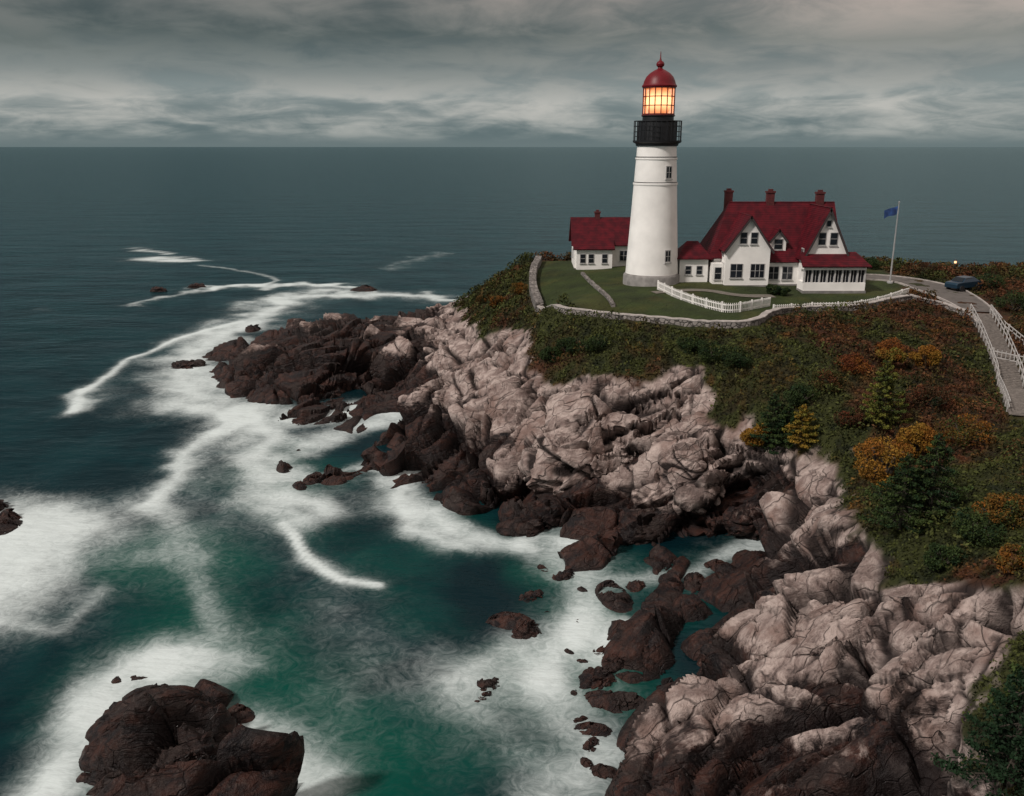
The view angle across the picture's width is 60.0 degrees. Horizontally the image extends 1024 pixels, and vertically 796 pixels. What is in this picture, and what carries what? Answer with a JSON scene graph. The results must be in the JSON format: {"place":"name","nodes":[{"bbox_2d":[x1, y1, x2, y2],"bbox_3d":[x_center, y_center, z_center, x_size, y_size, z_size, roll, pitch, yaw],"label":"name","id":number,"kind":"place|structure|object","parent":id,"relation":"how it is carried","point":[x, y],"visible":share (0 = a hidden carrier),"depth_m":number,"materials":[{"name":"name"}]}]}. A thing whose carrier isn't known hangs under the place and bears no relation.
{"place":"outdoors","nodes":[
{"label":"outdoors","id":0,"kind":"place"},
{"bbox_2d":[0,147,1023,795],"bbox_3d":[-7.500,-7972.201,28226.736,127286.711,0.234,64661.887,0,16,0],"label":"sea","id":1,"kind":"structure","parent":0,"point":[176,527],"depth_m":85.85,"materials":[{"name":"liquid"}]},
{"bbox_2d":[0,508,22,534],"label":"boulder","id":2,"kind":"object","parent":1,"relation":"in","point":[10,521],"visible":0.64,"depth_m":72.48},
{"bbox_2d":[150,286,166,291],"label":"boulder","id":3,"kind":"object","parent":1,"relation":"in","point":[157,289],"visible":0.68,"depth_m":190.36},
{"bbox_2d":[171,359,205,368],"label":"boulder","id":4,"kind":"object","parent":1,"relation":"in","point":[186,364],"visible":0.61,"depth_m":125.07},
{"bbox_2d":[187,283,205,288],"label":"boulder","id":5,"kind":"object","parent":1,"relation":"in","point":[196,285],"visible":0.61,"depth_m":195.49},
{"bbox_2d":[227,703,254,723],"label":"boulder","id":6,"kind":"object","parent":1,"relation":"in","point":[241,713],"visible":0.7,"depth_m":48.40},
{"bbox_2d":[245,324,260,332],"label":"boulder","id":7,"kind":"object","parent":1,"relation":"in","point":[251,328],"visible":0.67,"depth_m":149.16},
{"bbox_2d":[276,460,291,472],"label":"boulder","id":8,"kind":"object","parent":1,"relation":"in","point":[283,467],"visible":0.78,"depth_m":85.05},
{"bbox_2d":[292,480,306,490],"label":"boulder","id":9,"kind":"object","parent":1,"relation":"in","point":[299,485],"visible":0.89,"depth_m":80.83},
{"bbox_2d":[302,472,321,484],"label":"boulder","id":10,"kind":"object","parent":1,"relation":"in","point":[309,479],"visible":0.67,"depth_m":82.31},
{"bbox_2d":[350,285,376,291],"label":"boulder","id":11,"kind":"object","parent":1,"relation":"in","point":[364,288],"visible":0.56,"depth_m":190.72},
{"bbox_2d":[477,677,499,690],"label":"boulder","id":12,"kind":"object","parent":1,"relation":"in","point":[482,684],"visible":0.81,"depth_m":50.99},
{"bbox_2d":[485,611,535,629],"bbox_3d":[0.027,14.871,58.215,3.804,1.753,2.374,0,16,0],"label":"boulder","id":13,"kind":"object","parent":1,"relation":"in","point":[506,620],"visible":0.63,"depth_m":57.76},
{"bbox_2d":[511,618,541,639],"bbox_3d":[0.933,15.165,56.950,2.191,2.106,2.008,0,16,0],"label":"boulder","id":14,"kind":"object","parent":1,"relation":"in","point":[523,629],"visible":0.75,"depth_m":56.53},
{"bbox_2d":[496,498,565,536],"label":"boulder","id":15,"kind":"object","parent":1,"relation":"in","point":[519,518],"visible":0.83,"depth_m":71.96,"materials":[{"name":"stone"}]},
{"bbox_2d":[519,589,542,602],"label":"boulder","id":16,"kind":"object","parent":1,"relation":"in","point":[528,595],"visible":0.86,"depth_m":61.24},
{"bbox_2d":[552,568,573,580],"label":"boulder","id":17,"kind":"object","parent":1,"relation":"in","point":[566,574],"visible":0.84,"depth_m":63.84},
{"bbox_2d":[573,715,587,722],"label":"boulder","id":18,"kind":"object","parent":1,"relation":"in","point":[581,718],"visible":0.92,"depth_m":48.13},
{"bbox_2d":[580,757,593,767],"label":"boulder","id":19,"kind":"object","parent":1,"relation":"in","point":[585,762],"visible":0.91,"depth_m":44.67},
{"bbox_2d":[582,736,598,751],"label":"boulder","id":20,"kind":"object","parent":1,"relation":"in","point":[590,743],"visible":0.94,"depth_m":46.00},
{"bbox_2d":[574,721,612,736],"bbox_3d":[4.291,17.856,47.402,2.944,1.186,1.596,0,16,0],"label":"boulder","id":21,"kind":"object","parent":1,"relation":"in","point":[596,729],"visible":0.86,"depth_m":47.14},
{"bbox_2d":[578,665,616,689],"bbox_3d":[4.935,16.687,51.853,2.459,1.553,2.258,0,16,0],"label":"boulder","id":22,"kind":"object","parent":1,"relation":"in","point":[600,677],"visible":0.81,"depth_m":51.53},
{"bbox_2d":[589,763,616,778],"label":"boulder","id":23,"kind":"object","parent":1,"relation":"in","point":[601,770],"visible":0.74,"depth_m":43.89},
{"bbox_2d":[583,690,627,713],"bbox_3d":[5.322,17.100,49.795,3.275,1.642,1.959,6,17,22],"label":"boulder","id":24,"kind":"object","parent":1,"relation":"in","point":[603,699],"visible":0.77,"depth_m":49.35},
{"bbox_2d":[601,653,623,672],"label":"boulder","id":25,"kind":"object","parent":1,"relation":"in","point":[614,662],"visible":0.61,"depth_m":53.07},
{"bbox_2d":[595,580,633,612],"bbox_3d":[7.101,14.047,61.459,2.929,1.992,4.469,0,16,0],"label":"boulder","id":26,"kind":"object","parent":1,"relation":"in","point":[621,602],"visible":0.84,"depth_m":60.48,"materials":[{"name":"stone"}]},
{"bbox_2d":[613,691,644,710],"bbox_3d":[6.239,17.247,49.887,2.522,1.712,1.912,0,16,0],"label":"boulder","id":27,"kind":"object","parent":1,"relation":"in","point":[633,700],"visible":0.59,"depth_m":49.42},
{"bbox_2d":[625,580,645,591],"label":"boulder","id":28,"kind":"object","parent":1,"relation":"in","point":[636,586],"visible":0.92,"depth_m":62.47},
{"bbox_2d":[613,509,668,544],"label":"boulder","id":29,"kind":"object","parent":1,"relation":"in","point":[633,530],"visible":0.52,"depth_m":69.77,"materials":[{"name":"stone"}]},
{"bbox_2d":[658,569,683,592],"bbox_3d":[11.320,13.401,63.295,1.864,1.999,3.073,0,16,0],"label":"boulder","id":30,"kind":"object","parent":1,"relation":"in","point":[671,579],"visible":0.77,"depth_m":62.98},
{"bbox_2d":[683,571,704,590],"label":"boulder","id":31,"kind":"object","parent":1,"relation":"in","point":[693,580],"visible":0.79,"depth_m":63.16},
{"bbox_2d":[704,559,735,572],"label":"boulder","id":32,"kind":"object","parent":1,"relation":"in","point":[717,565],"visible":0.52,"depth_m":65.28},
{"bbox_2d":[722,501,763,539],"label":"boulder","id":33,"kind":"object","parent":1,"relation":"in","point":[737,521],"visible":0.82,"depth_m":70.00,"materials":[{"name":"stone"}]},
{"bbox_2d":[0,0,1023,146],"label":"sky","id":34,"kind":"structure","parent":0,"point":[74,73],"materials":[{"name":"grey"}]},
{"bbox_2d":[76,259,1023,795],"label":"headland terrain","id":35,"kind":"structure","parent":0,"point":[830,663],"depth_m":58.30,"materials":[{"name":"stone"}]},
{"bbox_2d":[488,295,506,307],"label":"shrub","id":36,"kind":"object","parent":35,"relation":"on","point":[498,299],"visible":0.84,"depth_m":112.00,"materials":[{"name":"orange plant"}]},
{"bbox_2d":[507,282,527,294],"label":"shrub","id":37,"kind":"object","parent":35,"relation":"on","point":[517,287],"visible":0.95,"depth_m":111.76,"materials":[{"name":"orange plant"}]},
{"bbox_2d":[529,256,543,311],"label":"masonry","id":38,"kind":"object","parent":35,"relation":"on","point":[536,297],"visible":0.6,"depth_m":110.70,"materials":[{"name":"stone"}]},
{"bbox_2d":[538,346,562,362],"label":"shrub","id":39,"kind":"object","parent":35,"relation":"on","point":[544,353],"visible":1,"depth_m":86.67,"materials":[{"name":"green plant"}]},
{"bbox_2d":[517,419,604,497],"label":"boulder","id":40,"kind":"object","parent":35,"relation":"on","point":[559,462],"visible":0.73,"depth_m":74.77,"materials":[{"name":"stone"}]},
{"bbox_2d":[555,336,581,355],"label":"shrub","id":41,"kind":"object","parent":35,"relation":"on","point":[568,344],"visible":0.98,"depth_m":86.07,"materials":[{"name":"green plant"}]},
{"bbox_2d":[577,333,614,351],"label":"shrub","id":42,"kind":"object","parent":35,"relation":"on","point":[592,343],"visible":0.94,"depth_m":84.66,"materials":[{"name":"green plant"}]},
{"bbox_2d":[581,272,614,306],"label":"footpath","id":43,"kind":"structure","parent":35,"relation":"on","point":[598,288],"depth_m":101.54,"materials":[{"name":"concrete"}]},
{"bbox_2d":[569,210,630,269],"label":"keepers outbuilding","id":44,"kind":"structure","parent":35,"relation":"on","point":[598,241],"depth_m":119.00,"materials":[{"name":"white paint"}]},
{"bbox_2d":[572,250,626,263],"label":"window frames","id":45,"kind":"structure","parent":44,"relation":"in","point":[573,250],"depth_m":117.77,"materials":[{"name":"paint"}]},
{"bbox_2d":[572,251,626,262],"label":"window panes","id":46,"kind":"structure","parent":44,"relation":"in","point":[623,254],"depth_m":117.74,"materials":[{"name":"black glass"}]},
{"bbox_2d":[610,442,638,465],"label":"boulder","id":47,"kind":"object","parent":35,"relation":"on","point":[626,456],"visible":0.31,"depth_m":76.49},
{"bbox_2d":[623,53,681,286],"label":"lighthouse","id":48,"kind":"object","parent":35,"relation":"on","point":[652,253],"visible":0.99,"depth_m":100.19,"materials":[{"name":"white paint"}]},
{"bbox_2d":[664,166,672,263],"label":"window frames","id":49,"kind":"structure","parent":48,"relation":"in","point":[666,172],"depth_m":99.64,"materials":[{"name":"paint"}]},
{"bbox_2d":[666,167,671,261],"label":"window panes","id":50,"kind":"structure","parent":48,"relation":"in","point":[668,174],"depth_m":101.24,"materials":[{"name":"black glass"}]},
{"bbox_2d":[675,336,706,353],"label":"shrub","id":51,"kind":"object","parent":35,"relation":"on","point":[686,344],"visible":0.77,"depth_m":82.30,"materials":[{"name":"green plant"}]},
{"bbox_2d":[658,434,725,522],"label":"boulder","id":52,"kind":"object","parent":35,"relation":"on","point":[687,460],"visible":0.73,"depth_m":71.26,"materials":[{"name":"stone"}]},
{"bbox_2d":[651,289,774,296],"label":"footpath","id":53,"kind":"structure","parent":35,"relation":"on","point":[741,295],"depth_m":97.79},
{"bbox_2d":[694,338,732,361],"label":"shrub","id":54,"kind":"object","parent":35,"relation":"on","point":[704,354],"visible":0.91,"depth_m":80.69,"materials":[{"name":"green plant"}]},
{"bbox_2d":[657,280,770,312],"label":"white picket fence","id":55,"kind":"object","parent":35,"relation":"on","point":[760,303],"visible":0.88,"depth_m":91.65,"materials":[{"name":"paint"}]},
{"bbox_2d":[537,296,911,328],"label":"masonry","id":56,"kind":"object","parent":35,"relation":"on","point":[687,323],"visible":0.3,"depth_m":88.72,"materials":[{"name":"stone"}]},
{"bbox_2d":[537,294,913,321],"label":"coping","id":57,"kind":"object","parent":56,"relation":"on","point":[764,314],"visible":0.79,"depth_m":89.66,"materials":[{"name":"stone"}]},
{"bbox_2d":[720,346,752,367],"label":"shrub","id":58,"kind":"object","parent":35,"relation":"on","point":[741,359],"visible":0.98,"depth_m":78.62,"materials":[{"name":"green plant"}]},
{"bbox_2d":[451,251,1023,795],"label":"shrub groundcover","id":59,"kind":"object","parent":35,"relation":"on","point":[519,267],"visible":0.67,"depth_m":80.35,"materials":[{"name":"green plant"}]},
{"bbox_2d":[739,423,771,458],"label":"autumn tree","id":60,"kind":"object","parent":35,"relation":"on","point":[745,436],"visible":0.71,"depth_m":71.88,"materials":[{"name":"yellow plant"}]},
{"bbox_2d":[748,393,794,454],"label":"pine tree","id":61,"kind":"object","parent":35,"relation":"on","point":[769,419],"visible":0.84,"depth_m":70.87,"materials":[{"name":"green plant"}]},
{"bbox_2d":[766,284,782,294],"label":"shrub","id":62,"kind":"object","parent":35,"relation":"on","point":[770,290],"visible":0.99,"depth_m":97.93,"materials":[{"name":"green plant"}]},
{"bbox_2d":[779,287,790,295],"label":"shrub","id":63,"kind":"object","parent":35,"relation":"on","point":[784,291],"visible":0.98,"depth_m":97.70,"materials":[{"name":"green plant"}]},
{"bbox_2d":[769,403,803,444],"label":"pine tree","id":64,"kind":"object","parent":35,"relation":"on","point":[787,412],"visible":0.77,"depth_m":70.31,"materials":[{"name":"green plant"}]},
{"bbox_2d":[723,284,865,293],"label":"foundation","id":65,"kind":"object","parent":35,"relation":"on","point":[823,292],"visible":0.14,"depth_m":99.38,"materials":[{"name":"stone"}]},
{"bbox_2d":[709,214,866,290],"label":"walls","id":66,"kind":"structure","parent":65,"relation":"on","point":[746,256],"depth_m":101.08,"materials":[{"name":"white paint"}]},
{"bbox_2d":[700,201,871,267],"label":"roof","id":67,"kind":"structure","parent":66,"relation":"on","point":[798,224],"depth_m":103.98,"materials":[{"name":"red"}]},
{"bbox_2d":[723,188,825,209],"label":"chimneys","id":68,"kind":"object","parent":67,"relation":"on","point":[770,196],"visible":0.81,"depth_m":105.35,"materials":[{"name":"brick"}]},
{"bbox_2d":[724,208,848,255],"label":"barge boards","id":69,"kind":"object","parent":67,"relation":"attached to","point":[782,234],"visible":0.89,"depth_m":99.80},
{"bbox_2d":[714,220,866,282],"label":"window frames","id":70,"kind":"structure","parent":66,"relation":"attached to","point":[834,276],"depth_m":99.73,"materials":[{"name":"wood"}]},
{"bbox_2d":[715,221,863,281],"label":"window panes","id":71,"kind":"object","parent":70,"relation":"in","point":[778,245],"visible":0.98,"depth_m":100.64,"materials":[{"name":"glass"}]},
{"bbox_2d":[782,404,819,448],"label":"pine tree","id":72,"kind":"object","parent":35,"relation":"on","point":[802,415],"visible":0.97,"depth_m":69.36,"materials":[{"name":"yellow plant"}]},
{"bbox_2d":[783,383,819,405],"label":"shrub","id":73,"kind":"object","parent":35,"relation":"on","point":[797,394],"visible":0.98,"depth_m":72.50,"materials":[{"name":"green plant"}]},
{"bbox_2d":[805,369,844,392],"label":"shrub","id":74,"kind":"object","parent":35,"relation":"on","point":[833,376],"visible":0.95,"depth_m":72.98,"materials":[{"name":"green plant"}]},
{"bbox_2d":[773,288,908,307],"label":"white picket fence","id":75,"kind":"object","parent":35,"relation":"on","point":[900,292],"visible":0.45,"depth_m":94.29,"materials":[{"name":"paint"}]},
{"bbox_2d":[833,408,867,427],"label":"shrub","id":76,"kind":"object","parent":35,"relation":"on","point":[856,418],"visible":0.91,"depth_m":68.91,"materials":[{"name":"brown plant"}]},
{"bbox_2d":[833,352,874,375],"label":"shrub","id":77,"kind":"object","parent":35,"relation":"on","point":[855,364],"visible":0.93,"depth_m":75.42,"materials":[{"name":"orange plant"}]},
{"bbox_2d":[865,257,883,269],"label":"shrub","id":78,"kind":"object","parent":35,"relation":"on","point":[874,263],"visible":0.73,"depth_m":115.72,"materials":[{"name":"green plant"}]},
{"bbox_2d":[853,435,915,500],"bbox_3d":[23.557,4.848,56.696,3.777,4.846,3.910,0,16,0],"label":"autumn tree","id":79,"kind":"object","parent":35,"relation":"on","point":[876,470],"visible":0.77,"depth_m":55.96,"materials":[{"name":"orange plant"}]},
{"bbox_2d":[859,359,914,429],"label":"pine tree","id":80,"kind":"object","parent":35,"relation":"on","point":[884,390],"visible":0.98,"depth_m":67.34,"materials":[{"name":"green plant"}]},
{"bbox_2d":[874,347,907,366],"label":"autumn tree","id":81,"kind":"object","parent":35,"relation":"on","point":[896,355],"visible":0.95,"depth_m":76.11,"materials":[{"name":"yellow plant"}]},
{"bbox_2d":[884,201,899,283],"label":"flagpole","id":82,"kind":"object","parent":35,"relation":"on","point":[890,212],"visible":0.9,"depth_m":103.71,"materials":[{"name":"metal"}]},
{"bbox_2d":[874,337,910,351],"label":"shrub","id":83,"kind":"object","parent":35,"relation":"on","point":[884,344],"visible":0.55,"depth_m":79.52,"materials":[{"name":"orange plant"}]},
{"bbox_2d":[858,452,945,533],"bbox_3d":[23.214,5.752,52.507,4.701,5.280,4.268,8,18,26],"label":"pine tree","id":84,"kind":"object","parent":35,"relation":"on","point":[892,509],"visible":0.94,"depth_m":52.23,"materials":[{"name":"green plant"}]},
{"bbox_2d":[895,422,933,441],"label":"shrub","id":85,"kind":"object","parent":35,"relation":"on","point":[904,426],"visible":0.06,"depth_m":65.63,"materials":[{"name":"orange plant"}]},
{"bbox_2d":[892,421,937,461],"bbox_3d":[28.418,3.343,62.628,2.846,3.489,3.063,9,18,28],"label":"autumn tree","id":86,"kind":"object","parent":35,"relation":"on","point":[914,438],"visible":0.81,"depth_m":61.91,"materials":[{"name":"orange plant"}]},
{"bbox_2d":[908,345,941,369],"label":"autumn tree","id":87,"kind":"object","parent":35,"relation":"on","point":[931,352],"visible":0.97,"depth_m":76.48,"materials":[{"name":"orange plant"}]},
{"bbox_2d":[912,262,941,272],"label":"shrub","id":88,"kind":"object","parent":35,"relation":"on","point":[921,265],"visible":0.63,"depth_m":112.18,"materials":[{"name":"green plant"}]},
{"bbox_2d":[892,432,973,522],"bbox_3d":[25.129,4.792,52.717,4.879,5.698,3.917,9,18,30],"label":"pine tree","id":89,"kind":"object","parent":35,"relation":"on","point":[944,501],"visible":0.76,"depth_m":52.27,"materials":[{"name":"green plant"}]},
{"bbox_2d":[910,383,955,410],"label":"shrub","id":90,"kind":"object","parent":35,"relation":"on","point":[942,397],"visible":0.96,"depth_m":69.12,"materials":[{"name":"brown plant"}]},
{"bbox_2d":[912,296,975,325],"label":"masonry","id":91,"kind":"object","parent":35,"relation":"on","point":[953,309],"visible":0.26,"depth_m":92.95,"materials":[{"name":"stone"}]},
{"bbox_2d":[912,295,981,321],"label":"coping","id":92,"kind":"object","parent":91,"relation":"on","point":[956,307],"visible":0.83,"depth_m":92.98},
{"bbox_2d":[923,542,968,570],"bbox_3d":[23.447,8.715,48.202,2.369,1.842,2.040,0,16,0],"label":"shrub","id":93,"kind":"object","parent":35,"relation":"on","point":[934,552],"visible":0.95,"depth_m":47.82,"materials":[{"name":"green plant"}]},
{"bbox_2d":[933,413,998,447],"bbox_3d":[32.428,2.454,63.176,4.034,2.698,3.752,0,16,0],"label":"shrub","id":94,"kind":"object","parent":35,"relation":"on","point":[964,432],"visible":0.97,"depth_m":62.97,"materials":[{"name":"brown plant"}]},
{"bbox_2d":[930,665,1023,795],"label":"pine tree","id":95,"kind":"object","parent":35,"relation":"on","point":[1005,746],"visible":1,"depth_m":33.34,"materials":[{"name":"green plant"}]},
{"bbox_2d":[951,508,1007,547],"bbox_3d":[25.700,7.350,48.865,2.904,2.176,3.004,10,19,31],"label":"shrub","id":96,"kind":"object","parent":35,"relation":"on","point":[965,528],"visible":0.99,"depth_m":48.41,"materials":[{"name":"green plant"}]},
{"bbox_2d":[973,273,1007,288],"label":"shrub","id":97,"kind":"object","parent":35,"relation":"on","point":[999,279],"visible":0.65,"depth_m":104.20,"materials":[{"name":"green plant"}]},
{"bbox_2d":[969,304,1023,415],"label":"paved footpath","id":98,"kind":"structure","parent":35,"relation":"on","point":[1009,377],"depth_m":79.21,"materials":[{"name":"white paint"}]},
{"bbox_2d":[971,492,1023,529],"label":"shrub","id":99,"kind":"object","parent":35,"relation":"on","point":[999,501],"visible":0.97,"depth_m":49.25,"materials":[{"name":"orange plant"}]},
{"bbox_2d":[984,788,1010,795],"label":"pine tree","id":100,"kind":"object","parent":35,"relation":"on","point":[1000,792],"visible":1,"depth_m":30.85,"materials":[{"name":"green plant"}]},
{"bbox_2d":[987,662,1023,732],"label":"pine tree","id":101,"kind":"object","parent":35,"relation":"on","point":[1013,666],"visible":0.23,"depth_m":35.12,"materials":[{"name":"green plant"}]},
{"bbox_2d":[989,304,1023,344],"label":"white rail fence","id":102,"kind":"object","parent":35,"relation":"on","point":[1008,327],"visible":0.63,"depth_m":86.27,"materials":[{"name":"paint"}]},
{"bbox_2d":[991,347,1023,364],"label":"white picket fence","id":103,"kind":"object","parent":35,"relation":"on","point":[1006,353],"visible":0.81,"depth_m":79.99,"materials":[{"name":"paint"}]},
{"bbox_2d":[992,290,1023,309],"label":"shrub","id":104,"kind":"object","parent":35,"relation":"on","point":[1019,301],"visible":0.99,"depth_m":92.99,"materials":[{"name":"green plant"}]},
{"bbox_2d":[993,542,1023,573],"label":"shrub","id":105,"kind":"object","parent":35,"relation":"on","point":[1005,557],"visible":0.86,"depth_m":44.37,"materials":[{"name":"orange plant"}]},
{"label":"foundation","id":106,"kind":"object","parent":35,"relation":"on","visible":0},
{"bbox_2d":[678,260,708,281],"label":"walls","id":107,"kind":"structure","parent":106,"relation":"on","point":[693,276],"depth_m":103.81,"materials":[{"name":"white paint"}]},
{"bbox_2d":[677,241,712,266],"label":"roof","id":108,"kind":"structure","parent":107,"relation":"on","point":[691,250],"depth_m":103.56,"materials":[{"name":"red"}]},
{"bbox_2d":[685,266,709,273],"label":"window panes","id":109,"kind":"object","parent":107,"relation":"attached to","point":[688,269],"visible":0.59,"depth_m":103.69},
{"bbox_2d":[866,274,995,312],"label":"asphalt driveway","id":110,"kind":"structure","parent":0,"point":[949,296],"depth_m":101.42,"materials":[{"name":"asphalt"}]},
{"bbox_2d":[944,275,981,291],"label":"parked car","id":111,"kind":"object","parent":110,"relation":"on","point":[961,283],"visible":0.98,"depth_m":102.24,"materials":[{"name":"blue paint"}]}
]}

